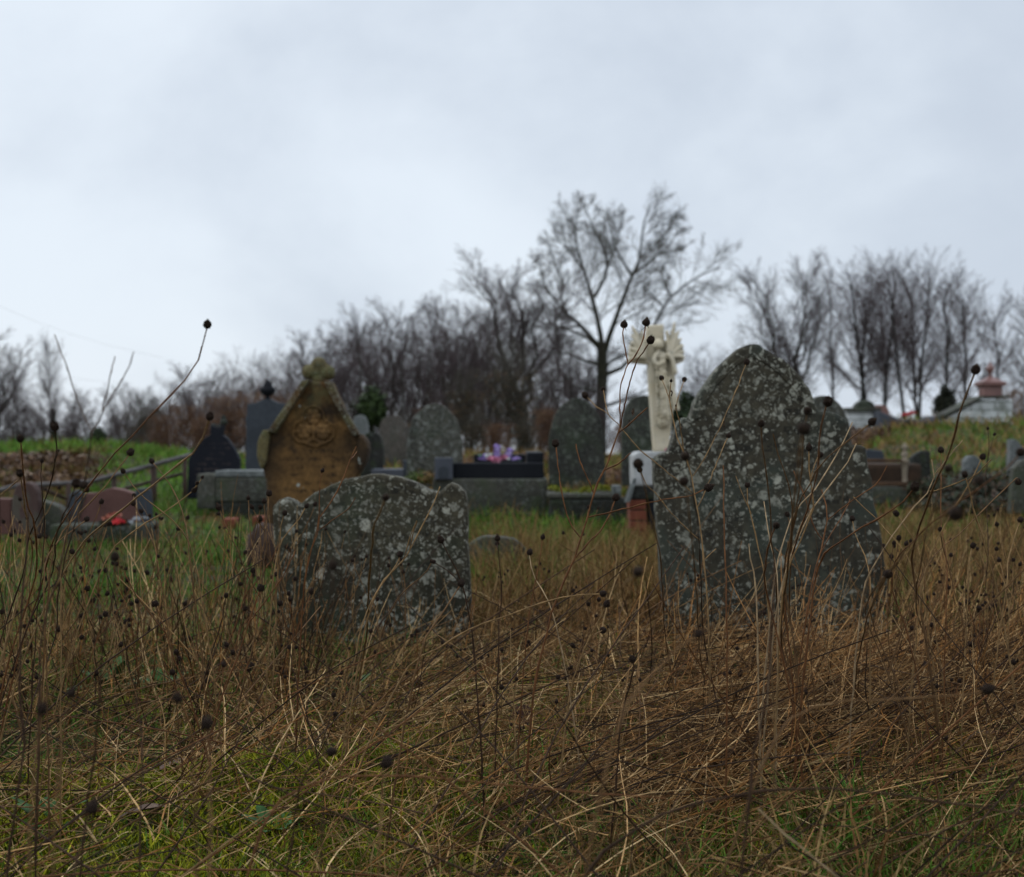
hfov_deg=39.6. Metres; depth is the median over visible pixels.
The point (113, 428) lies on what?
bare tree
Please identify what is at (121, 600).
seeded stalk
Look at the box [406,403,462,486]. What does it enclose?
headstone
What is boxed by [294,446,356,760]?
dead stalk
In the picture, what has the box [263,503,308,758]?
dead stalk
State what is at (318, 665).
seeded stalk
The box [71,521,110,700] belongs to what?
seeded stalk
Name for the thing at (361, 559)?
seeded stalk
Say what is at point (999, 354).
bare tree
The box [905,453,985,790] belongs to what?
dead stalk
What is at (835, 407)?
headstone
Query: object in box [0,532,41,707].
seeded stalk
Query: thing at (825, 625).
seeded stalk
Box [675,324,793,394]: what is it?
bare shrub
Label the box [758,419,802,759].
dead stalk
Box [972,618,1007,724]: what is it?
seeded stalk
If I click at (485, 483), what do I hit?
table tomb
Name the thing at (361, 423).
headstone
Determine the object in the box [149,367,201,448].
bare tree
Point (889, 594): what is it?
seeded stalk
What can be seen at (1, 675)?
seeded stalk
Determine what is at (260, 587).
seeded stalk
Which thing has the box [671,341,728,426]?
bare shrub
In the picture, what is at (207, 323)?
dead stalk
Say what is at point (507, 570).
seeded stalk
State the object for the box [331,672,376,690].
weed plant
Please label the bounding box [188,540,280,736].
seeded stalk
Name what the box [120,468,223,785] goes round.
dead stalk
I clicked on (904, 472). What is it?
grave enclosure
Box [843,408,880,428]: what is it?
brick wall
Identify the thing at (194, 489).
dead stalk
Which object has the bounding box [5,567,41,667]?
seeded stalk
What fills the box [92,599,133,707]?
seeded stalk
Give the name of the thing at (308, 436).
headstone
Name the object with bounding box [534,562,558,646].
seeded stalk
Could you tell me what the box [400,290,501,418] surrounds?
bare tree
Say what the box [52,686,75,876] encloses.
dead stalk
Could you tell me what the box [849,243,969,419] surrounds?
bare tree
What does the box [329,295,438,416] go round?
bare tree
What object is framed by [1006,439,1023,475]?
headstone
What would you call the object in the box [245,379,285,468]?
headstone
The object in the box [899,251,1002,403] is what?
bare tree
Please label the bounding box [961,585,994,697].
seeded stalk
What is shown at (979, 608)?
seeded stalk
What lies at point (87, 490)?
dead stalk
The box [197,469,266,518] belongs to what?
table tomb
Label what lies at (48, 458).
bracken
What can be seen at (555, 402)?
bare tree
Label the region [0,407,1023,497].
hill grass
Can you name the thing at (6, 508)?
headstone
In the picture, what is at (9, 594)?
seeded stalk
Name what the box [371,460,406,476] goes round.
grave kerb
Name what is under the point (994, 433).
dead stalk
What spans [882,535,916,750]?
seeded stalk
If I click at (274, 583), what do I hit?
seeded stalk
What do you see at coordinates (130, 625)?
seeded stalk
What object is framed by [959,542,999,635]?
seeded stalk
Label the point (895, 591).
seeded stalk
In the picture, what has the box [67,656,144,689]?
weed plant
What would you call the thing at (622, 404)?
bare tree
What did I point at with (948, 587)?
seeded stalk
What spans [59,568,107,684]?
seeded stalk
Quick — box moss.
[0,669,1023,876]
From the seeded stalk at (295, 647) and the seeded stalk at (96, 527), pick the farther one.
the seeded stalk at (96, 527)
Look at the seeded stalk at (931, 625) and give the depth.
3.39 m
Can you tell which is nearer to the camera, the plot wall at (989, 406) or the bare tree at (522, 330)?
the plot wall at (989, 406)
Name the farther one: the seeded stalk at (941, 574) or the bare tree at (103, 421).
the bare tree at (103, 421)
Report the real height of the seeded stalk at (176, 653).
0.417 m
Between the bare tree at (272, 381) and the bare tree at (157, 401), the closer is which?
the bare tree at (272, 381)
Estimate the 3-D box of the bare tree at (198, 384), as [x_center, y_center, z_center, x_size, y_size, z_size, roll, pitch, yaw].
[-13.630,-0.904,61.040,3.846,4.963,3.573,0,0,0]
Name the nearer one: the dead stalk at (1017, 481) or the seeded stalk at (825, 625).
the dead stalk at (1017, 481)
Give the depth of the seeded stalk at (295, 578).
3.91 m
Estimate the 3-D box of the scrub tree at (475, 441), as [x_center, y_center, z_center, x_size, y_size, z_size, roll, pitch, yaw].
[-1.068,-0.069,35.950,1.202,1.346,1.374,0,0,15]
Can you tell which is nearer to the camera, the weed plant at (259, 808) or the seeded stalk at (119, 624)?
the weed plant at (259, 808)
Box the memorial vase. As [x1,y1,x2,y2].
[435,458,452,478]
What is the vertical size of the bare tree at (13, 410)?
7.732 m
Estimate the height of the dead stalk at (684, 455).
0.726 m
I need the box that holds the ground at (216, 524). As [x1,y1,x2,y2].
[0,424,1023,876]
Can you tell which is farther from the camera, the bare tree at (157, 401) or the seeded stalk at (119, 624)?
the bare tree at (157, 401)
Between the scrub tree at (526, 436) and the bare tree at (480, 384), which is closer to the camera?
the scrub tree at (526, 436)
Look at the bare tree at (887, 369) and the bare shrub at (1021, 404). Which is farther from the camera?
the bare tree at (887, 369)
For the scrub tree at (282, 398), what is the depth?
39.94 m
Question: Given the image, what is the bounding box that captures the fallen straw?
[0,535,1023,876]
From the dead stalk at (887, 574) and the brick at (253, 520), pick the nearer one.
the dead stalk at (887, 574)
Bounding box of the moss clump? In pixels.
[405,468,434,484]
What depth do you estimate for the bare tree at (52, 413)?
47.87 m
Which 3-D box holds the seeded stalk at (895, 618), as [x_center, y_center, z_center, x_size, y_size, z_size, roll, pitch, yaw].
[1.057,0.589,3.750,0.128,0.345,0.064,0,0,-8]
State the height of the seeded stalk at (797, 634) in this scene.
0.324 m
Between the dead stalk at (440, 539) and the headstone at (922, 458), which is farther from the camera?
the headstone at (922, 458)
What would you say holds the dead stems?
on the ground at (216, 524)
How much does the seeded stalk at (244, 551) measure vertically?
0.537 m
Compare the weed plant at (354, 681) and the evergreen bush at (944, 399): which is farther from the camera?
the evergreen bush at (944, 399)
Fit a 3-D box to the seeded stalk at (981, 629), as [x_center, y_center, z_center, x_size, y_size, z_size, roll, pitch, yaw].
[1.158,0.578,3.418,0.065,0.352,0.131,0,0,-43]
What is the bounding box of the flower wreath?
[98,511,147,526]
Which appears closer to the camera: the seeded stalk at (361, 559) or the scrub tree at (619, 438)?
the seeded stalk at (361, 559)
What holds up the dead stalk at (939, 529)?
on the ground at (216, 524)
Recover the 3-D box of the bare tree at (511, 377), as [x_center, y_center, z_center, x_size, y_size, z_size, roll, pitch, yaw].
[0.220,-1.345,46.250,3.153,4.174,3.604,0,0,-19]
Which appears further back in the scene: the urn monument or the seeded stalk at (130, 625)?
the urn monument
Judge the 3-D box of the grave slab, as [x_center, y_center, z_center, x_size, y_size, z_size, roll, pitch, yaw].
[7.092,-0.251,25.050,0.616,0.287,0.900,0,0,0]
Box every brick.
[222,517,239,528]
[252,515,265,525]
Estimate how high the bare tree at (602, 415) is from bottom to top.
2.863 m
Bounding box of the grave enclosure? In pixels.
[867,442,923,511]
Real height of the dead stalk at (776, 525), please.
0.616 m
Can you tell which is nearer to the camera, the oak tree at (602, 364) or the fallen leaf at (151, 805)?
the fallen leaf at (151, 805)
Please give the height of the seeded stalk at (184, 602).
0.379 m
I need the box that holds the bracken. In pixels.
[0,424,895,490]
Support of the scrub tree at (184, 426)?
on the ground at (216, 524)
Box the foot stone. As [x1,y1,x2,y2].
[246,522,274,568]
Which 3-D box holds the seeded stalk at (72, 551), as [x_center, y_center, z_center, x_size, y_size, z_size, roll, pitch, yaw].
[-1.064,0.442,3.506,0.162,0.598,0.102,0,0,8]
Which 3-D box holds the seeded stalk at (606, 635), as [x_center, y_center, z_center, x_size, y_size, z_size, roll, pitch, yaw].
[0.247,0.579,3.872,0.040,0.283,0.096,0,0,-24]
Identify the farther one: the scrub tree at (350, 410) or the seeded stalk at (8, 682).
the scrub tree at (350, 410)
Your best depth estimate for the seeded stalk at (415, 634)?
3.37 m
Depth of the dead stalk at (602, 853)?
1.60 m
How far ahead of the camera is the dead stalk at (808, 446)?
2.55 m
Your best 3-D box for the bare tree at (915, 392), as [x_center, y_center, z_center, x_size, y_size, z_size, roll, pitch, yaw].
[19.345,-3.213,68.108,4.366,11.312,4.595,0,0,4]
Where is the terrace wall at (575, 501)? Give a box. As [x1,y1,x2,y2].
[546,483,627,524]
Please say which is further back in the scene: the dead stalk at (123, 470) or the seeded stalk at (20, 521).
the seeded stalk at (20, 521)
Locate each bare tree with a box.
[0,326,45,431]
[0,363,47,441]
[0,370,61,443]
[0,377,78,441]
[22,389,97,443]
[28,325,67,440]
[56,381,111,442]
[75,384,145,444]
[80,400,131,444]
[90,380,162,447]
[113,377,188,447]
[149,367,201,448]
[163,359,238,442]
[183,358,259,440]
[199,365,258,451]
[214,337,306,402]
[214,346,285,453]
[241,354,303,452]
[271,323,374,406]
[278,325,364,396]
[321,311,407,432]
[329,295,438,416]
[331,309,422,433]
[363,296,483,441]
[365,315,473,437]
[394,300,514,435]
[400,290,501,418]
[406,286,537,452]
[421,320,515,452]
[424,243,605,450]
[425,364,489,445]
[470,333,561,452]
[485,327,588,449]
[488,319,608,450]
[529,331,627,419]
[568,377,621,452]
[606,385,636,441]
[726,245,861,394]
[795,254,863,400]
[808,258,914,403]
[811,247,935,405]
[843,256,933,403]
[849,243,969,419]
[879,252,956,415]
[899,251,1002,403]
[913,267,1023,402]
[957,281,1023,397]
[986,286,1023,397]
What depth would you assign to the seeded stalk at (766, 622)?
3.78 m
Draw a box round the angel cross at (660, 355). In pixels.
[628,322,684,451]
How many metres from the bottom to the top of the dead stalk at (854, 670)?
0.716 m
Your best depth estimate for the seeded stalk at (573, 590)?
4.43 m
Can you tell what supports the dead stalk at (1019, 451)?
on the ground at (216, 524)
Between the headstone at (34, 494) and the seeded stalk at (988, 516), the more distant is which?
the headstone at (34, 494)
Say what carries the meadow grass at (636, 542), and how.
on the ground at (216, 524)
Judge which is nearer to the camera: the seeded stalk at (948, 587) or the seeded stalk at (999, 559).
the seeded stalk at (999, 559)
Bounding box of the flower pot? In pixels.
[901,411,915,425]
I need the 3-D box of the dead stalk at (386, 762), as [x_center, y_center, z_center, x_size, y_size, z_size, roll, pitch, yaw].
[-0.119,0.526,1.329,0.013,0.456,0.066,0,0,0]
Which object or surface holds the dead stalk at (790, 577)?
on the ground at (216, 524)
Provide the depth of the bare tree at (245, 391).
49.96 m
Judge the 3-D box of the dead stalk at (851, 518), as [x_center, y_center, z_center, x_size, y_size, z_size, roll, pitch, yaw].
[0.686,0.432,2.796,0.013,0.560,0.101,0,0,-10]
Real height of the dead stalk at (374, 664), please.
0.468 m
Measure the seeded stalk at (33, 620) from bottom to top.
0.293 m
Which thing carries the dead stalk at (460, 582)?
on the ground at (216, 524)
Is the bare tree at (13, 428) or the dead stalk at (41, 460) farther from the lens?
the bare tree at (13, 428)
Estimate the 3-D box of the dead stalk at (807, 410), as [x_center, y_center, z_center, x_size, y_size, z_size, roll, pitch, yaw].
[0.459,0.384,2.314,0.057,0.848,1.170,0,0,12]
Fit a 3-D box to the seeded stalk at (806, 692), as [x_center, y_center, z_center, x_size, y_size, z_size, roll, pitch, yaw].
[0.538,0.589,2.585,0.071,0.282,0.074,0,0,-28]
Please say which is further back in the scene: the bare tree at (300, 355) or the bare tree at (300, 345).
the bare tree at (300, 355)
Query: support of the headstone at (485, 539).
on the ground at (216, 524)
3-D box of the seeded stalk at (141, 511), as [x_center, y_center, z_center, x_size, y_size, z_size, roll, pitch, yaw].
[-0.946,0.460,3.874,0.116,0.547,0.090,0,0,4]
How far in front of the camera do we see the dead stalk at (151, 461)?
2.70 m
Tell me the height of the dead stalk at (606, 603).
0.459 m
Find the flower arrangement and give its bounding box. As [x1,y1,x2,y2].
[477,444,521,462]
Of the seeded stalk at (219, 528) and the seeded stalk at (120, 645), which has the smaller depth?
the seeded stalk at (120, 645)
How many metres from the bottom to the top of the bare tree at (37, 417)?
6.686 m
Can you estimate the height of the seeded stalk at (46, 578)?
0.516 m
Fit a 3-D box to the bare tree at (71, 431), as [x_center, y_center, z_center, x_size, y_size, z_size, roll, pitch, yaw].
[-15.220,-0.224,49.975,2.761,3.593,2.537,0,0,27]
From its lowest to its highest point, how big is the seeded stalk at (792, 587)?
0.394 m
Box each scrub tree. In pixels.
[110,386,181,446]
[139,410,179,447]
[164,396,213,449]
[181,412,225,450]
[196,385,246,449]
[224,380,291,449]
[270,388,296,402]
[344,400,356,420]
[391,408,413,438]
[407,401,463,435]
[460,410,491,452]
[479,419,518,452]
[510,413,545,452]
[526,399,557,452]
[606,426,620,451]
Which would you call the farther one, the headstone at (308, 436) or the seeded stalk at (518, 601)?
the headstone at (308, 436)
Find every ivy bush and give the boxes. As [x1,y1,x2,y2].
[349,385,387,431]
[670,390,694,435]
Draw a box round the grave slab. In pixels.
[902,416,938,426]
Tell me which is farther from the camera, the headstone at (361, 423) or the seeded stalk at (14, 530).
the headstone at (361, 423)
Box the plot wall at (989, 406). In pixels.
[935,395,1012,424]
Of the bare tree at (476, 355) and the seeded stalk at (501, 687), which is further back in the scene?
the bare tree at (476, 355)
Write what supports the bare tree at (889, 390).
on the ground at (216, 524)
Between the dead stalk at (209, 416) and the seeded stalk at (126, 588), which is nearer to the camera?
the dead stalk at (209, 416)
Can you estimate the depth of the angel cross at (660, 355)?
10.36 m
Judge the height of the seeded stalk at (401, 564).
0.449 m
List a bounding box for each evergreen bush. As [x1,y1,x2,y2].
[87,426,108,442]
[929,383,956,415]
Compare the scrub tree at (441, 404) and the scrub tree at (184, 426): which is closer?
the scrub tree at (441, 404)
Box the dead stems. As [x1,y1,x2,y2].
[0,476,1023,876]
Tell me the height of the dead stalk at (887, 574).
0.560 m
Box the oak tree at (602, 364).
[514,180,748,451]
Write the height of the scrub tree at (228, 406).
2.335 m
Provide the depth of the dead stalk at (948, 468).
2.26 m
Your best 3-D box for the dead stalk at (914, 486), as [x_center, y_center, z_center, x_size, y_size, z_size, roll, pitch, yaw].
[0.592,0.401,2.415,0.051,0.672,0.368,0,0,-21]
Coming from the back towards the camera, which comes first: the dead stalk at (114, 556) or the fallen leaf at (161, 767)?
the fallen leaf at (161, 767)
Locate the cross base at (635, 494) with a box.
[624,451,661,537]
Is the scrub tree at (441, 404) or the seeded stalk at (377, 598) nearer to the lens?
the seeded stalk at (377, 598)
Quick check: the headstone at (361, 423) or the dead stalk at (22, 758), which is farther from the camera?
the headstone at (361, 423)
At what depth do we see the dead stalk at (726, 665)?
2.40 m
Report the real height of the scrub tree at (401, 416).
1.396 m
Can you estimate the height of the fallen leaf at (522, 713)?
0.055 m
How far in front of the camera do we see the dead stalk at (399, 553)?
2.60 m
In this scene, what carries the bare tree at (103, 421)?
on the ground at (216, 524)
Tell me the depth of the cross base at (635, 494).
10.35 m
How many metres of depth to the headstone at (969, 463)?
14.00 m
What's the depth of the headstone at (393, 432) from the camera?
20.00 m
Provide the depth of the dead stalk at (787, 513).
2.90 m
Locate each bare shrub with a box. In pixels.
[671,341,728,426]
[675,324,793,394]
[996,379,1023,417]
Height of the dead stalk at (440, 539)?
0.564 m
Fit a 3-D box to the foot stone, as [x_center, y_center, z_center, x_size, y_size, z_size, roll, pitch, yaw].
[-1.398,0.631,8.000,0.198,0.323,0.161,0,0,0]
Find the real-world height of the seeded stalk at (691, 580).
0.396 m
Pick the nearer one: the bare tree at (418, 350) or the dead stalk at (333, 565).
the dead stalk at (333, 565)
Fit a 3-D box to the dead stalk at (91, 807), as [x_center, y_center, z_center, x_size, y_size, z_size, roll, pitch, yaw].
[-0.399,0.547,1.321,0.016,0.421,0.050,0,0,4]
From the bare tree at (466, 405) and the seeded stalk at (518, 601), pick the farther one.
the bare tree at (466, 405)
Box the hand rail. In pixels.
[0,453,190,506]
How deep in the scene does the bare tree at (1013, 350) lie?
60.24 m
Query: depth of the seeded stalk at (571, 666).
3.17 m
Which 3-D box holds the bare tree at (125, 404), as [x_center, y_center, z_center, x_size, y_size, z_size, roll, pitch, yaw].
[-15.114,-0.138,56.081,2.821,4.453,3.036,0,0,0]
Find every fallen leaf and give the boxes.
[119,803,164,817]
[155,758,184,771]
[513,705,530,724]
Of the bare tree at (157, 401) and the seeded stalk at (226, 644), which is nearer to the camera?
the seeded stalk at (226, 644)
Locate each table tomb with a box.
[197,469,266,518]
[433,451,548,519]
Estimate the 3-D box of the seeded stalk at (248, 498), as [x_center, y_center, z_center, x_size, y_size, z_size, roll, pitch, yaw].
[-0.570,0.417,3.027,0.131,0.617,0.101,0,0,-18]
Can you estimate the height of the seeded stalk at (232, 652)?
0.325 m
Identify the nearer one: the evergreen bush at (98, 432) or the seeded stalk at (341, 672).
the seeded stalk at (341, 672)
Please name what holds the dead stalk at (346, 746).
on the ground at (216, 524)
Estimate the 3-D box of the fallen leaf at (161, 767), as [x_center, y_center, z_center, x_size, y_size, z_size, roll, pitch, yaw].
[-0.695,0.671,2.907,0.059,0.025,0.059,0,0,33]
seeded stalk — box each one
[0,528,15,669]
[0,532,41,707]
[0,563,19,625]
[0,584,11,713]
[0,633,32,769]
[0,673,12,689]
[1,485,60,663]
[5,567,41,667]
[10,613,51,795]
[17,618,42,715]
[18,497,64,656]
[19,592,84,758]
[32,540,83,702]
[34,586,130,770]
[38,529,106,705]
[53,499,103,722]
[55,574,95,721]
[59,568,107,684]
[69,548,118,704]
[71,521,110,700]
[72,622,122,750]
[79,565,131,748]
[80,581,127,750]
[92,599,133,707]
[95,521,129,706]
[103,605,132,655]
[111,561,154,665]
[118,560,140,701]
[124,571,225,777]
[127,526,180,722]
[139,508,189,685]
[160,545,195,656]
[169,563,186,668]
[170,550,295,795]
[174,592,227,755]
[184,526,225,669]
[186,628,234,748]
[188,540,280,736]
[206,581,265,745]
[216,489,271,753]
[217,511,261,679]
[218,541,257,680]
[224,619,277,751]
[241,548,290,668]
[250,588,313,734]
[270,502,316,686]
[277,609,308,765]
[287,644,336,825]
[306,632,326,709]
[317,623,357,739]
[324,527,367,684]
[340,661,369,727]
[351,557,392,728]
[381,552,409,719]
[381,608,403,675]
[382,600,413,661]
[405,629,428,711]
[440,640,473,771]
[457,579,483,668]
[463,647,503,740]
[483,569,508,672]
[490,629,517,817]
[493,600,519,672]
[510,714,548,797]
[524,640,540,702]
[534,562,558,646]
[548,597,600,793]
[551,606,578,683]
[558,614,597,738]
[561,505,599,646]
[563,574,587,655]
[571,573,601,658]
[590,648,641,814]
[600,601,616,689]
[684,569,706,706]
[694,578,716,662]
[712,610,741,671]
[713,715,748,780]
[721,610,765,762]
[739,660,761,709]
[745,621,767,691]
[771,582,803,700]
[780,690,818,810]
[781,595,814,670]
[808,615,841,678]
[852,619,885,679]
[868,593,890,662]
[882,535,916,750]
[891,601,935,660]
[893,549,913,645]
[899,611,918,663]
[901,567,964,645]
[909,553,952,715]
[915,678,961,772]
[923,616,975,723]
[930,561,948,666]
[949,513,995,627]
[958,575,1006,705]
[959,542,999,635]
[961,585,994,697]
[965,599,996,713]
[967,609,1018,693]
[967,650,1015,784]
[971,506,1004,657]
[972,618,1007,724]
[978,566,998,628]
[987,521,1023,715]
[988,562,1023,655]
[1011,603,1023,697]
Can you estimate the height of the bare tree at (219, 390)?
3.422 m
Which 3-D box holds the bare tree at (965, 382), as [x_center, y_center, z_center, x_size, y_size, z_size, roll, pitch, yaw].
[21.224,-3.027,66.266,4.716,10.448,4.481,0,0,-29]
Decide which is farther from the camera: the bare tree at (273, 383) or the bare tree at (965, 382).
the bare tree at (965, 382)
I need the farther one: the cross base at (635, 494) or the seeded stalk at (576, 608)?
the cross base at (635, 494)
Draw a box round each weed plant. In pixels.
[11,797,85,827]
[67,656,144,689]
[140,665,188,686]
[238,805,302,831]
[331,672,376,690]
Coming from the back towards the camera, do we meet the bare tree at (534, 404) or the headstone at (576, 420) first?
the bare tree at (534, 404)
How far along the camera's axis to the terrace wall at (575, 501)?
11.40 m
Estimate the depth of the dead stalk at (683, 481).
1.81 m
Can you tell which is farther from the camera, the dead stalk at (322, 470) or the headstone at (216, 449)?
the headstone at (216, 449)
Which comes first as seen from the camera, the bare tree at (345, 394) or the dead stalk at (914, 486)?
the dead stalk at (914, 486)
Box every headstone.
[0,498,12,534]
[12,482,42,534]
[42,500,69,536]
[50,487,158,546]
[187,415,240,498]
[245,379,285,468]
[257,357,370,524]
[273,473,472,648]
[353,415,368,434]
[360,432,383,475]
[379,416,406,467]
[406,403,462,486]
[469,535,528,574]
[548,397,604,490]
[621,395,652,485]
[652,344,888,651]
[813,396,851,444]
[852,400,875,407]
[866,449,885,462]
[871,411,901,428]
[875,405,889,414]
[908,450,930,483]
[960,456,981,475]
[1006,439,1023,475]
[1007,460,1023,513]
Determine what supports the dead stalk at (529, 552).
on the ground at (216, 524)
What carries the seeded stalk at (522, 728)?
on the ground at (216, 524)
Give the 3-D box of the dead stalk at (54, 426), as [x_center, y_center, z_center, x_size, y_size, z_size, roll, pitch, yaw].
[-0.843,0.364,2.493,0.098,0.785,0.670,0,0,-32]
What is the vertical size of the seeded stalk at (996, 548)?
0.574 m
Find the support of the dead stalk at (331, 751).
on the ground at (216, 524)
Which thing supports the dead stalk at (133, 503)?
on the ground at (216, 524)
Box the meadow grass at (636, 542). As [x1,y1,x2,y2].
[0,468,1023,645]
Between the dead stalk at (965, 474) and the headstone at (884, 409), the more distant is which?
the headstone at (884, 409)
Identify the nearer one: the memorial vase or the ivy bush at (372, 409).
the memorial vase
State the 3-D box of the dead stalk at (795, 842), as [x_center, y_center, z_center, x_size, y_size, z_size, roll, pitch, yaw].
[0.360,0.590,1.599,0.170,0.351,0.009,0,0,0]
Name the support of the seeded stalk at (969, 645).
on the ground at (216, 524)
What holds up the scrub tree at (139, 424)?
on the ground at (216, 524)
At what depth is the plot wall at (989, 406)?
24.50 m
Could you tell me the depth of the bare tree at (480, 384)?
67.28 m
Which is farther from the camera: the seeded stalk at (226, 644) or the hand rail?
the hand rail
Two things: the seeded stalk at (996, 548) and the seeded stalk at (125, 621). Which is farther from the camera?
the seeded stalk at (996, 548)
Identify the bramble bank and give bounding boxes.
[888,467,1023,517]
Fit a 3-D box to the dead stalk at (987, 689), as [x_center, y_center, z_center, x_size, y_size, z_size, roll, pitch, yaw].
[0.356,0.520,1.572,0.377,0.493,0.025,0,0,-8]
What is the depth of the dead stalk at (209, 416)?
2.47 m
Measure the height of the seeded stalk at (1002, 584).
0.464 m
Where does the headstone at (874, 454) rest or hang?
on the ground at (216, 524)
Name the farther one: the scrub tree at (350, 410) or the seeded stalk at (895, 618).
the scrub tree at (350, 410)
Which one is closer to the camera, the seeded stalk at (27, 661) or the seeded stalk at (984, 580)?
the seeded stalk at (27, 661)
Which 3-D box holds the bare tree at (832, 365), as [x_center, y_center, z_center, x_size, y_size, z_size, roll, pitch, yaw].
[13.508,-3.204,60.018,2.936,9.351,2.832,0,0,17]
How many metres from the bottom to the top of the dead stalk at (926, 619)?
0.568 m
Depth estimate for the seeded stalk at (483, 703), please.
3.14 m
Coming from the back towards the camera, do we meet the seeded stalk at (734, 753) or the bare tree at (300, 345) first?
the bare tree at (300, 345)
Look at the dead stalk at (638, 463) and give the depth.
2.29 m
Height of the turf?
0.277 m
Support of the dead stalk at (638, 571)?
on the ground at (216, 524)
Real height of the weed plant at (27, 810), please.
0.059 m
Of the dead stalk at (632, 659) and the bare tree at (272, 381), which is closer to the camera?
the dead stalk at (632, 659)
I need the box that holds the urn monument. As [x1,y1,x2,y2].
[974,361,1006,395]
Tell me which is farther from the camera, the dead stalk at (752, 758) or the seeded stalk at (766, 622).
the seeded stalk at (766, 622)
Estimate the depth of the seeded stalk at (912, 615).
3.92 m
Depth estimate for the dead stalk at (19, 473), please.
2.56 m
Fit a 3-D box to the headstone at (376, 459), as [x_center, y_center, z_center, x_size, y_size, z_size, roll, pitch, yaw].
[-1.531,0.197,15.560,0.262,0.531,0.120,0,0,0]
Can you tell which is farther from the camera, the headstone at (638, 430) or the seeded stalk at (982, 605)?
the headstone at (638, 430)
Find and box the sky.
[0,0,1023,454]
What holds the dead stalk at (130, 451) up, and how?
on the ground at (216, 524)
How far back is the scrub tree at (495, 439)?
34.98 m
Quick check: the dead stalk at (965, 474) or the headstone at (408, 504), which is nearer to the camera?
the dead stalk at (965, 474)
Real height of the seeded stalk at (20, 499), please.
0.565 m
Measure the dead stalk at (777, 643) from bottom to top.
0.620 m
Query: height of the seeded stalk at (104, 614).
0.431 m
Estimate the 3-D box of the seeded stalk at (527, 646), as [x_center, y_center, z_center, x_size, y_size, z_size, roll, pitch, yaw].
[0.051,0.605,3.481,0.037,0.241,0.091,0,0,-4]
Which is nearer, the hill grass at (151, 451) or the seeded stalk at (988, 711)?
the seeded stalk at (988, 711)
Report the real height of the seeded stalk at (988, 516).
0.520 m
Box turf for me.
[0,615,1023,876]
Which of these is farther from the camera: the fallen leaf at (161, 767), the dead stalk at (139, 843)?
the fallen leaf at (161, 767)
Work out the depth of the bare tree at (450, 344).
66.89 m
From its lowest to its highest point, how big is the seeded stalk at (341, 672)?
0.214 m
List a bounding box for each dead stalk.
[0,319,211,735]
[0,411,213,746]
[0,421,59,643]
[0,433,37,701]
[0,469,32,671]
[0,478,87,706]
[6,512,28,876]
[13,334,133,778]
[26,458,44,813]
[27,693,47,876]
[34,496,77,876]
[37,447,134,837]
[39,475,203,801]
[43,516,89,861]
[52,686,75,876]
[59,487,89,862]
[73,796,98,876]
[79,550,119,876]
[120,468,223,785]
[131,493,184,795]
[135,696,142,876]
[149,458,211,785]
[172,690,197,876]
[200,713,213,876]
[246,775,665,876]
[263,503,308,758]
[270,509,287,752]
[286,747,340,876]
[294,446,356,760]
[295,468,324,762]
[319,559,337,876]
[337,550,402,803]
[338,590,607,832]
[342,486,439,773]
[349,494,389,746]
[353,558,432,780]
[378,753,392,876]
[385,578,464,856]
[431,535,485,843]
[493,534,501,825]
[515,533,544,810]
[522,317,714,826]
[527,549,583,797]
[553,599,609,848]
[581,358,749,781]
[583,787,1023,876]
[584,623,714,876]
[601,565,651,729]
[609,644,646,872]
[633,458,685,774]
[678,476,716,740]
[680,451,725,755]
[721,683,997,876]
[723,465,727,853]
[736,477,774,730]
[740,553,775,876]
[748,544,762,815]
[756,422,852,811]
[757,808,837,876]
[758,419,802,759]
[759,444,856,811]
[763,501,778,822]
[763,522,809,832]
[772,442,823,837]
[773,434,807,746]
[780,422,810,753]
[783,394,833,786]
[783,406,811,757]
[784,417,877,785]
[785,466,886,808]
[785,511,818,752]
[790,480,919,828]
[846,440,962,782]
[849,516,871,779]
[853,496,941,757]
[855,569,892,727]
[864,506,965,812]
[867,477,1021,780]
[870,475,984,809]
[891,447,1023,827]
[892,510,953,785]
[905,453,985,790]
[910,363,980,779]
[915,464,973,787]
[930,459,1023,777]
[938,446,947,791]
[938,527,985,768]
[959,541,976,802]
[979,427,995,686]
[987,516,1023,760]
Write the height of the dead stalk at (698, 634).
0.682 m
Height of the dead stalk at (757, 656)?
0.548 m
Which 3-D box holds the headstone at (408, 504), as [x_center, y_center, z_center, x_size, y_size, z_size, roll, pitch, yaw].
[-0.480,0.471,4.943,0.690,0.697,0.114,0,0,0]
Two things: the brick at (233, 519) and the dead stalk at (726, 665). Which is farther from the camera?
the brick at (233, 519)
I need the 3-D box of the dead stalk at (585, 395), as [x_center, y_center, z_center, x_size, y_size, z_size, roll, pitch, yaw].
[0.337,0.324,3.022,0.379,1.008,0.252,0,0,0]
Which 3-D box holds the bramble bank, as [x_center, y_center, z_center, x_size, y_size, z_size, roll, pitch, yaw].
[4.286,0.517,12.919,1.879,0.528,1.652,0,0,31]
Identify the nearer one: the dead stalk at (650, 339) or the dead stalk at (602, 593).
the dead stalk at (602, 593)
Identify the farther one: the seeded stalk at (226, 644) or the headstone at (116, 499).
the headstone at (116, 499)
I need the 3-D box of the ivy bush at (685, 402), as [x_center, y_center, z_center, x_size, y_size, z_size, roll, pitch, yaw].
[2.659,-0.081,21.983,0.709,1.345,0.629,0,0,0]
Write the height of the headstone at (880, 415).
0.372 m
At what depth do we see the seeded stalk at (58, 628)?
3.73 m
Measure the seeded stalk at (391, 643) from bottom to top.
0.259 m
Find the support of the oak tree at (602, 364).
on the ground at (216, 524)

